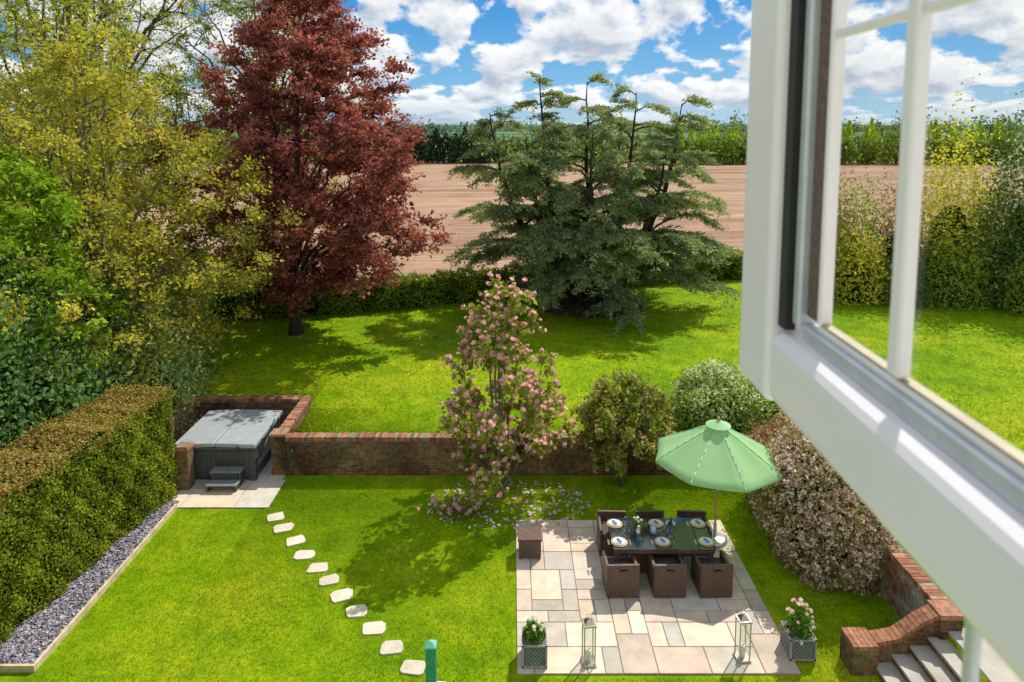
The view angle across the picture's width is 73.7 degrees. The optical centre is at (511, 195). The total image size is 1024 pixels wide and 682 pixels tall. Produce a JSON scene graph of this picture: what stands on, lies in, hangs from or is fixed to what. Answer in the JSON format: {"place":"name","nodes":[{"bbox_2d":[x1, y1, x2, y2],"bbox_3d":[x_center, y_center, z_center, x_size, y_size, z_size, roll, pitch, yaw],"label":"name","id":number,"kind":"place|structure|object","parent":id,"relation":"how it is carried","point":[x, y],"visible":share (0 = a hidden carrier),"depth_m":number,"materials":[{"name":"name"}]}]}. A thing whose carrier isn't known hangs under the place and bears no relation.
{"place":"outdoors","nodes":[
{"label":"outdoors","id":0,"kind":"place"},
{"bbox_2d":[166,480,285,508],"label":"hot tub terrace","id":1,"kind":"structure","parent":0,"point":[256,494],"depth_m":16.52,"materials":[{"name":"beige stone"}]},
{"bbox_2d":[205,466,243,491],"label":"hot tub steps","id":2,"kind":"structure","parent":1,"relation":"on","point":[215,482],"depth_m":16.93,"materials":[{"name":"grey plastic"}]},
{"bbox_2d":[0,146,1023,681],"bbox_3d":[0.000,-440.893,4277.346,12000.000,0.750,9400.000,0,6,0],"label":"ground","id":3,"kind":"structure","parent":0,"point":[416,584],"depth_m":15.50,"materials":[{"name":"green plant"}]},
{"bbox_2d":[0,115,136,416],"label":"horse chestnut tree","id":4,"kind":"object","parent":3,"relation":"on","point":[40,180],"visible":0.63,"depth_m":16.38,"materials":[{"name":"green plant"}]},
{"bbox_2d":[0,199,146,451],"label":"laurel shrub","id":5,"kind":"object","parent":3,"relation":"on","point":[23,408],"visible":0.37,"depth_m":15.15,"materials":[{"name":"green plant"}]},
{"bbox_2d":[0,504,176,672],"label":"timber edging","id":6,"kind":"object","parent":3,"relation":"on","point":[45,654],"visible":1,"depth_m":12.53,"materials":[{"name":"brown wood"}]},
{"bbox_2d":[0,379,178,643],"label":"clipped garden hedge","id":7,"kind":"object","parent":3,"relation":"on","point":[80,490],"visible":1,"depth_m":13.77,"materials":[{"name":"green plant"}]},
{"bbox_2d":[0,496,179,663],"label":"slate gravel bed","id":8,"kind":"object","parent":3,"relation":"on","point":[79,591],"visible":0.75,"depth_m":13.14,"materials":[{"name":"grey gravel"}]},
{"bbox_2d":[0,167,195,415],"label":"laurel shrub","id":9,"kind":"object","parent":3,"relation":"on","point":[95,300],"visible":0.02,"depth_m":18.72,"materials":[{"name":"green plant"}]},
{"bbox_2d":[0,0,229,262],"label":"golden leaved tree","id":10,"kind":"object","parent":3,"relation":"on","point":[17,4],"visible":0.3,"depth_m":23.36,"materials":[{"name":"yellow plant"}]},
{"bbox_2d":[0,0,240,217],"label":"bare branched ash tree","id":11,"kind":"object","parent":3,"relation":"on","point":[105,9],"visible":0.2,"depth_m":31.80,"materials":[{"name":"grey plant"}]},
{"bbox_2d":[59,270,225,440],"bbox_3d":[-10.600,4.663,19.636,4.364,5.261,5.149,0,6,0],"label":"pale elder shrub","id":12,"kind":"object","parent":3,"relation":"on","point":[172,384],"visible":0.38,"depth_m":19.22,"materials":[{"name":"green plant"}]},
{"bbox_2d":[0,9,306,402],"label":"golden leaved tree","id":13,"kind":"object","parent":3,"relation":"on","point":[102,202],"visible":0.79,"depth_m":19.30,"materials":[{"name":"yellow plant"}]},
{"bbox_2d":[61,170,266,339],"bbox_3d":[-16.338,2.975,26.902,12.371,8.117,7.558,-2,6,-20],"label":"boundary holly shrub","id":14,"kind":"object","parent":3,"relation":"on","point":[210,293],"visible":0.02,"depth_m":26.94,"materials":[{"name":"green plant"}]},
{"bbox_2d":[100,238,247,390],"bbox_3d":[-12.116,3.943,22.238,7.158,6.507,6.295,3,7,27],"label":"pale elder shrub","id":15,"kind":"object","parent":3,"relation":"on","point":[210,362],"visible":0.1,"depth_m":22.41,"materials":[{"name":"green plant"}]},
{"bbox_2d":[174,442,194,489],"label":"brick gate pier","id":16,"kind":"structure","parent":3,"relation":"on","point":[184,456],"depth_m":16.79,"materials":[{"name":"brown brick"}]},
{"bbox_2d":[172,456,284,480],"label":"hot tub floor","id":17,"kind":"structure","parent":3,"relation":"on","point":[265,473],"depth_m":17.51,"materials":[{"name":"stone"}]},
{"bbox_2d":[173,409,282,480],"bbox_3d":[-7.442,6.552,18.196,2.155,1.104,2.118,0,6,0],"label":"hot tub","id":18,"kind":"object","parent":17,"relation":"on","point":[241,437],"visible":0.69,"depth_m":17.53,"materials":[{"name":"plastic"}]},
{"bbox_2d":[169,395,312,475],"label":"hot tub enclosure wall","id":19,"kind":"structure","parent":3,"relation":"on","point":[295,409],"depth_m":19.77,"materials":[{"name":"brick"}]},
{"bbox_2d":[146,0,396,239],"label":"bare branched ash tree","id":20,"kind":"object","parent":3,"relation":"on","point":[235,10],"visible":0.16,"depth_m":35.71,"materials":[{"name":"grey plant"}]},
{"bbox_2d":[126,0,458,335],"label":"copper beech tree","id":21,"kind":"object","parent":3,"relation":"on","point":[295,283],"visible":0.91,"depth_m":24.70,"materials":[{"name":"red plant"}]},
{"bbox_2d":[267,512,445,681],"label":"stepping stone path","id":22,"kind":"structure","parent":3,"relation":"on","point":[360,611],"depth_m":12.96,"materials":[{"name":"stone"}]},
{"bbox_2d":[288,117,503,163],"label":"distant conifer belt","id":23,"kind":"object","parent":3,"relation":"on","point":[439,154],"visible":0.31,"depth_m":143.50,"materials":[{"name":"green plant"}]},
{"bbox_2d":[424,639,437,681],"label":"green wooden post","id":24,"kind":"object","parent":3,"relation":"on","point":[430,649],"visible":1,"depth_m":10.71,"materials":[{"name":"paint"}]},
{"bbox_2d":[399,495,500,527],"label":"rose plant","id":25,"kind":"object","parent":3,"relation":"on","point":[459,509],"visible":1,"depth_m":15.64,"materials":[{"name":"green plant"}]},
{"bbox_2d":[166,248,742,322],"bbox_3d":[-3.312,4.108,31.774,39.919,1.838,2.339,-2,6,-19],"label":"boundary hedge","id":26,"kind":"object","parent":3,"relation":"on","point":[458,286],"visible":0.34,"depth_m":30.66,"materials":[{"name":"green plant"}]},
{"bbox_2d":[436,270,579,498],"bbox_3d":[-0.422,4.639,16.455,3.363,5.671,3.401,-6,8,-43],"label":"magnolia tree","id":27,"kind":"object","parent":3,"relation":"on","point":[493,418],"visible":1,"depth_m":15.99,"materials":[{"name":"pink plant"}]},
{"bbox_2d":[427,479,590,530],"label":"fallen petals","id":28,"kind":"object","parent":3,"relation":"on","point":[526,501],"visible":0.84,"depth_m":16.13,"materials":[{"name":"pink plant"}]},
{"bbox_2d":[3,120,1023,132],"bbox_3d":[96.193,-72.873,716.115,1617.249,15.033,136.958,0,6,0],"label":"horizon woodland","id":29,"kind":"object","parent":3,"relation":"on","point":[458,128],"visible":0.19,"depth_m":701.28,"materials":[{"name":"green plant"}]},
{"bbox_2d":[7,106,1023,162],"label":"distant woodland belt","id":30,"kind":"object","parent":3,"relation":"on","point":[517,145],"visible":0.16,"depth_m":158.00,"materials":[{"name":"green plant"}]},
{"bbox_2d":[285,432,768,475],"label":"brick garden wall","id":31,"kind":"structure","parent":3,"relation":"on","point":[367,454],"depth_m":17.53,"materials":[{"name":"brown brick"}]},
{"bbox_2d":[442,70,742,336],"bbox_3d":[3.736,-0.132,30.671,13.802,10.938,11.335,0,6,0],"label":"cedar tree","id":32,"kind":"object","parent":3,"relation":"on","point":[598,254],"visible":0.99,"depth_m":29.15,"materials":[{"name":"green plant"}]},
{"bbox_2d":[542,298,646,317],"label":"cedar mulch","id":33,"kind":"object","parent":3,"relation":"on","point":[570,307],"visible":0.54,"depth_m":30.22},
{"bbox_2d":[179,286,1023,441],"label":"lawn grass","id":34,"kind":"structure","parent":3,"relation":"on","point":[721,327],"depth_m":24.51,"materials":[{"name":"green plant"}]},
{"bbox_2d":[196,316,1016,428],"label":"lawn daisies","id":35,"kind":"object","parent":3,"relation":"on","point":[566,363],"visible":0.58,"depth_m":23.50,"materials":[{"name":"white plant"}]},
{"bbox_2d":[569,367,678,486],"bbox_3d":[2.813,5.826,16.804,2.875,3.211,2.771,0,6,0],"label":"pink tipped garden shrub","id":36,"kind":"object","parent":3,"relation":"on","point":[610,424],"visible":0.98,"depth_m":16.50,"materials":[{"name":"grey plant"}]},
{"bbox_2d":[659,356,767,432],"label":"white flowering shrub","id":37,"kind":"object","parent":3,"relation":"on","point":[702,401],"visible":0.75,"depth_m":18.34,"materials":[{"name":"green plant"}]},
{"bbox_2d":[736,382,792,432],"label":"white flowering shrub","id":38,"kind":"object","parent":3,"relation":"on","point":[770,406],"visible":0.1,"depth_m":18.08,"materials":[{"name":"green plant"}]},
{"bbox_2d":[736,408,803,525],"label":"pink blossom shrub","id":39,"kind":"object","parent":3,"relation":"on","point":[767,432],"visible":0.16,"depth_m":15.97,"materials":[{"name":"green plant"}]},
{"bbox_2d":[780,597,816,661],"bbox_3d":[4.883,7.335,11.624,0.534,0.986,0.536,0,6,0],"label":"lattice planter","id":40,"kind":"object","parent":3,"relation":"on","point":[798,640],"visible":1,"depth_m":11.50,"materials":[{"name":"metal"}]},
{"bbox_2d":[745,416,896,598],"bbox_3d":[6.467,6.106,14.271,2.974,3.459,3.896,0,6,0],"label":"pink blossom shrub","id":41,"kind":"object","parent":3,"relation":"on","point":[820,513],"visible":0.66,"depth_m":13.26,"materials":[{"name":"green plant"}]},
{"bbox_2d":[642,127,1023,164],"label":"distant field hedgerow","id":42,"kind":"object","parent":3,"relation":"on","point":[719,155],"visible":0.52,"depth_m":138.45,"materials":[{"name":"green plant"}]},
{"bbox_2d":[671,118,1015,163],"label":"distant poplar belt","id":43,"kind":"object","parent":3,"relation":"on","point":[868,133],"visible":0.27,"depth_m":141.25,"materials":[{"name":"green plant"}]},
{"bbox_2d":[833,143,869,292],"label":"mixed boundary shrub","id":44,"kind":"object","parent":3,"relation":"on","point":[840,220],"visible":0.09,"depth_m":32.46,"materials":[{"name":"green plant"}]},
{"bbox_2d":[833,209,892,309],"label":"mixed boundary shrub","id":45,"kind":"object","parent":3,"relation":"on","point":[856,283],"visible":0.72,"depth_m":31.46,"materials":[{"name":"green plant"}]},
{"bbox_2d":[836,165,893,286],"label":"mixed boundary shrub","id":46,"kind":"object","parent":3,"relation":"on","point":[862,212],"visible":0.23,"depth_m":33.24,"materials":[{"name":"green plant"}]},
{"bbox_2d":[845,138,955,296],"bbox_3d":[18.498,0.873,32.927,4.869,11.354,4.072,0,6,0],"label":"mixed boundary shrub","id":47,"kind":"object","parent":3,"relation":"on","point":[886,233],"visible":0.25,"depth_m":32.74,"materials":[{"name":"green plant"}]},
{"bbox_2d":[839,600,964,675],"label":"step parapet wall","id":48,"kind":"structure","parent":3,"relation":"on","point":[864,651],"depth_m":11.23,"materials":[{"name":"brick"}]},
{"bbox_2d":[860,514,948,618],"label":"brick retaining wall","id":49,"kind":"structure","parent":3,"relation":"on","point":[910,586],"depth_m":12.45,"materials":[{"name":"brown brick"}]},
{"bbox_2d":[871,232,946,308],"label":"mixed boundary shrub","id":50,"kind":"object","parent":3,"relation":"on","point":[919,289],"visible":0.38,"depth_m":31.09,"materials":[{"name":"green plant"}]},
{"bbox_2d":[877,628,1021,681],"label":"garden steps","id":51,"kind":"structure","parent":3,"relation":"on","point":[937,660],"depth_m":10.87,"materials":[{"name":"stone"}]},
{"bbox_2d":[884,38,1018,308],"bbox_3d":[20.954,-0.177,32.205,6.211,14.098,5.853,-2,6,-16],"label":"mixed boundary shrub","id":52,"kind":"object","parent":3,"relation":"on","point":[943,216],"visible":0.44,"depth_m":31.79,"materials":[{"name":"green plant"}]},
{"bbox_2d":[917,187,1002,313],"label":"mixed boundary shrub","id":53,"kind":"object","parent":3,"relation":"on","point":[960,296],"visible":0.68,"depth_m":30.68,"materials":[{"name":"green plant"}]},
{"bbox_2d":[946,177,1023,311],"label":"mixed boundary shrub","id":54,"kind":"object","parent":3,"relation":"on","point":[1001,258],"visible":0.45,"depth_m":30.79,"materials":[{"name":"green plant"}]},
{"bbox_2d":[959,90,1023,310],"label":"mixed boundary shrub","id":55,"kind":"object","parent":3,"relation":"on","point":[1019,147],"visible":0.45,"depth_m":31.28,"materials":[{"name":"green plant"}]},
{"bbox_2d":[985,238,1023,317],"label":"mixed boundary shrub","id":56,"kind":"object","parent":3,"relation":"on","point":[1019,307],"visible":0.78,"depth_m":29.90,"materials":[{"name":"green plant"}]},
{"bbox_2d":[0,0,1023,124],"label":"sky","id":57,"kind":"structure","parent":0,"point":[471,58],"materials":[{"name":"blue"}]},
{"bbox_2d":[1,125,1023,145],"bbox_3d":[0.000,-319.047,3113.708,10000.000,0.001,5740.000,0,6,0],"label":"crop field","id":58,"kind":"structure","parent":0,"point":[504,133],"depth_m":531.23,"materials":[{"name":"green plant"}]},
{"bbox_2d":[6,161,1023,291],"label":"ploughed field","id":59,"kind":"structure","parent":0,"point":[444,196],"depth_m":74.68,"materials":[{"name":"soil"}]},
{"bbox_2d":[516,520,800,674],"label":"stone patio","id":60,"kind":"structure","parent":0,"point":[560,591],"depth_m":12.42,"materials":[{"name":"stone"}]},
{"bbox_2d":[518,527,541,559],"bbox_3d":[0.370,7.285,14.305,0.500,0.460,0.460,0,6,0],"label":"rattan footstool","id":61,"kind":"object","parent":60,"relation":"on","point":[529,539],"visible":1,"depth_m":14.11,"materials":[{"name":"brown wicker"}]},
{"bbox_2d":[522,615,546,668],"bbox_3d":[0.374,7.437,11.465,0.420,0.750,0.446,0,6,0],"label":"lattice planter","id":62,"kind":"object","parent":60,"relation":"on","point":[534,643],"visible":1,"depth_m":11.30,"materials":[{"name":"metal"}]},
{"bbox_2d":[580,614,596,668],"bbox_3d":[1.279,7.376,11.374,0.230,0.886,0.230,-1,6,-6],"label":"tall candle lantern","id":63,"kind":"object","parent":60,"relation":"on","point":[588,660],"visible":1,"depth_m":11.34,"materials":[{"name":"metal"}]},
{"bbox_2d":[597,510,628,555],"bbox_3d":[2.140,7.159,14.491,0.620,0.672,0.611,0,6,2],"label":"rattan dining chair","id":64,"kind":"object","parent":60,"relation":"on","point":[603,535],"visible":0.56,"depth_m":14.41,"materials":[{"name":"wicker"}]},
{"bbox_2d":[602,551,639,597],"bbox_3d":[2.100,7.291,13.232,0.620,0.672,0.611,0,6,-2],"label":"rattan dining chair","id":65,"kind":"object","parent":60,"relation":"on","point":[621,578],"visible":0.94,"depth_m":12.94,"materials":[{"name":"wicker"}]},
{"bbox_2d":[635,510,664,517],"bbox_3d":[2.980,7.159,14.491,0.620,0.672,0.611,0,6,-2],"label":"rattan dining chair","id":66,"kind":"object","parent":60,"relation":"on","point":[650,513],"visible":0.13,"depth_m":14.71,"materials":[{"name":"wicker"}]},
{"bbox_2d":[606,518,716,573],"bbox_3d":[2.980,7.205,13.849,2.000,0.773,1.080,0,6,0],"label":"garden dining table","id":67,"kind":"object","parent":60,"relation":"on","point":[684,536],"visible":0.62,"depth_m":13.65,"materials":[{"name":"glass"}]},
{"bbox_2d":[603,519,625,527],"bbox_3d":[2.139,6.696,14.082,0.493,0.190,0.380,0,6,0],"label":"place setting","id":68,"kind":"object","parent":67,"relation":"on","point":[614,523],"visible":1,"depth_m":14.09,"materials":[{"name":"white ceramic"}]},
{"bbox_2d":[607,537,630,546],"bbox_3d":[2.139,6.755,13.515,0.493,0.190,0.380,0,6,0],"label":"place setting","id":69,"kind":"object","parent":67,"relation":"on","point":[619,541],"visible":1,"depth_m":13.48,"materials":[{"name":"white ceramic"}]},
{"bbox_2d":[630,514,644,533],"bbox_3d":[2.526,6.641,13.799,0.322,0.359,0.306,5,8,41],"label":"flower vase","id":70,"kind":"object","parent":67,"relation":"on","point":[638,523],"visible":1,"depth_m":13.77,"materials":[{"name":"white ceramic"}]},
{"bbox_2d":[650,523,656,534],"bbox_3d":[2.864,6.689,13.765,0.162,0.270,0.130,4,7,32],"label":"glass water jug","id":71,"kind":"object","parent":67,"relation":"on","point":[653,530],"visible":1,"depth_m":13.74,"materials":[{"name":"clear glass"}]},
{"bbox_2d":[645,519,663,527],"bbox_3d":[2.999,6.696,14.082,0.493,0.190,0.380,0,6,0],"label":"place setting","id":72,"kind":"object","parent":67,"relation":"on","point":[653,522],"visible":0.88,"depth_m":14.10,"materials":[{"name":"white ceramic"}]},
{"bbox_2d":[650,537,674,546],"bbox_3d":[2.999,6.755,13.515,0.493,0.190,0.380,0,6,0],"label":"place setting","id":73,"kind":"object","parent":67,"relation":"on","point":[663,541],"visible":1,"depth_m":13.48,"materials":[{"name":"white ceramic"}]},
{"bbox_2d":[665,515,675,534],"bbox_3d":[3.200,6.642,13.800,0.210,0.356,0.208,0,6,0],"label":"ice bucket","id":74,"kind":"object","parent":67,"relation":"on","point":[670,525],"visible":1,"depth_m":13.77,"materials":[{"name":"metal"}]},
{"bbox_2d":[686,519,709,527],"bbox_3d":[3.860,6.696,14.082,0.493,0.190,0.380,0,6,0],"label":"place setting","id":75,"kind":"object","parent":67,"relation":"on","point":[697,523],"visible":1,"depth_m":14.09,"materials":[{"name":"white ceramic"}]},
{"bbox_2d":[694,537,718,546],"bbox_3d":[3.860,6.755,13.515,0.493,0.190,0.380,0,6,0],"label":"place setting","id":76,"kind":"object","parent":67,"relation":"on","point":[707,541],"visible":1,"depth_m":13.48,"materials":[{"name":"white ceramic"}]},
{"bbox_2d":[647,554,686,597],"bbox_3d":[3.000,7.291,13.232,0.620,0.672,0.611,0,6,-1],"label":"rattan dining chair","id":77,"kind":"object","parent":60,"relation":"on","point":[667,576],"visible":0.96,"depth_m":12.94,"materials":[{"name":"wicker"}]},
{"bbox_2d":[677,510,711,555],"bbox_3d":[3.860,7.159,14.491,0.620,0.672,0.611,0,6,3],"label":"rattan dining chair","id":78,"kind":"object","parent":60,"relation":"on","point":[691,514],"visible":0.25,"depth_m":14.70,"materials":[{"name":"wicker"}]},
{"bbox_2d":[691,550,732,597],"bbox_3d":[3.870,7.291,13.232,0.620,0.672,0.611,0,6,-2],"label":"rattan dining chair","id":79,"kind":"object","parent":60,"relation":"on","point":[712,579],"visible":0.97,"depth_m":12.94,"materials":[{"name":"wicker"}]},
{"bbox_2d":[656,416,782,547],"bbox_3d":[4.391,6.077,14.654,2.526,2.790,2.526,2,6,16],"label":"garden parasol","id":80,"kind":"object","parent":60,"relation":"on","point":[718,454],"visible":0.98,"depth_m":14.04,"materials":[{"name":"fabric"}]},
{"bbox_2d":[733,610,752,663],"bbox_3d":[3.881,7.366,11.471,0.230,0.886,0.230,-1,6,-6],"label":"tall candle lantern","id":81,"kind":"object","parent":60,"relation":"on","point":[741,656],"visible":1,"depth_m":11.43,"materials":[{"name":"metal"}]},
{"bbox_2d":[835,0,980,378],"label":"glazing bars","id":82,"kind":"object","parent":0,"point":[917,15],"visible":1,"depth_m":0.46,"materials":[{"name":"white plastic"}]},
{"bbox_3d":[0.264,-0.161,-0.103,0.062,0.898,0.090,0,6,1],"label":"hinge stile","id":83,"kind":"object","parent":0,"visible":0},
{"bbox_2d":[769,331,1023,681],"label":"bottom rail","id":84,"kind":"object","parent":83,"relation":"attached to","point":[954,527],"visible":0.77,"depth_m":0.42,"materials":[{"name":"white paint"}]},
{"bbox_2d":[739,0,821,400],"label":"free stile","id":85,"kind":"object","parent":84,"relation":"attached to","point":[760,328],"visible":0.48,"depth_m":0.69,"materials":[{"name":"white paint"}]},
{"bbox_2d":[793,0,1023,513],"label":"glazing bead","id":86,"kind":"object","parent":84,"relation":"on","point":[1000,479],"visible":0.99,"depth_m":0.58,"materials":[{"name":"white plastic"}]},
{"bbox_2d":[778,0,806,329],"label":"gasket","id":87,"kind":"object","parent":86,"relation":"attached to","point":[793,139],"visible":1,"depth_m":0.64,"materials":[{"name":"rubber"}]},
{"bbox_2d":[807,0,831,322],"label":"spacer bar","id":88,"kind":"object","parent":86,"relation":"attached to","point":[820,135],"visible":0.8,"depth_m":0.61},
{"bbox_2d":[817,0,1023,478],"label":"bead","id":89,"kind":"object","parent":86,"relation":"attached to","point":[832,160],"visible":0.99,"depth_m":0.59,"materials":[{"name":"white paint"}]},
{"bbox_2d":[822,325,1023,466],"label":"seal line","id":90,"kind":"object","parent":86,"relation":"attached to","point":[1009,450],"visible":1,"depth_m":0.43,"materials":[{"name":"beige plastic"}]},
{"bbox_2d":[961,618,981,681],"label":"post","id":91,"kind":"object","parent":84,"relation":"attached to","point":[972,644],"visible":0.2,"depth_m":0.39,"materials":[{"name":"paint"}]}
]}

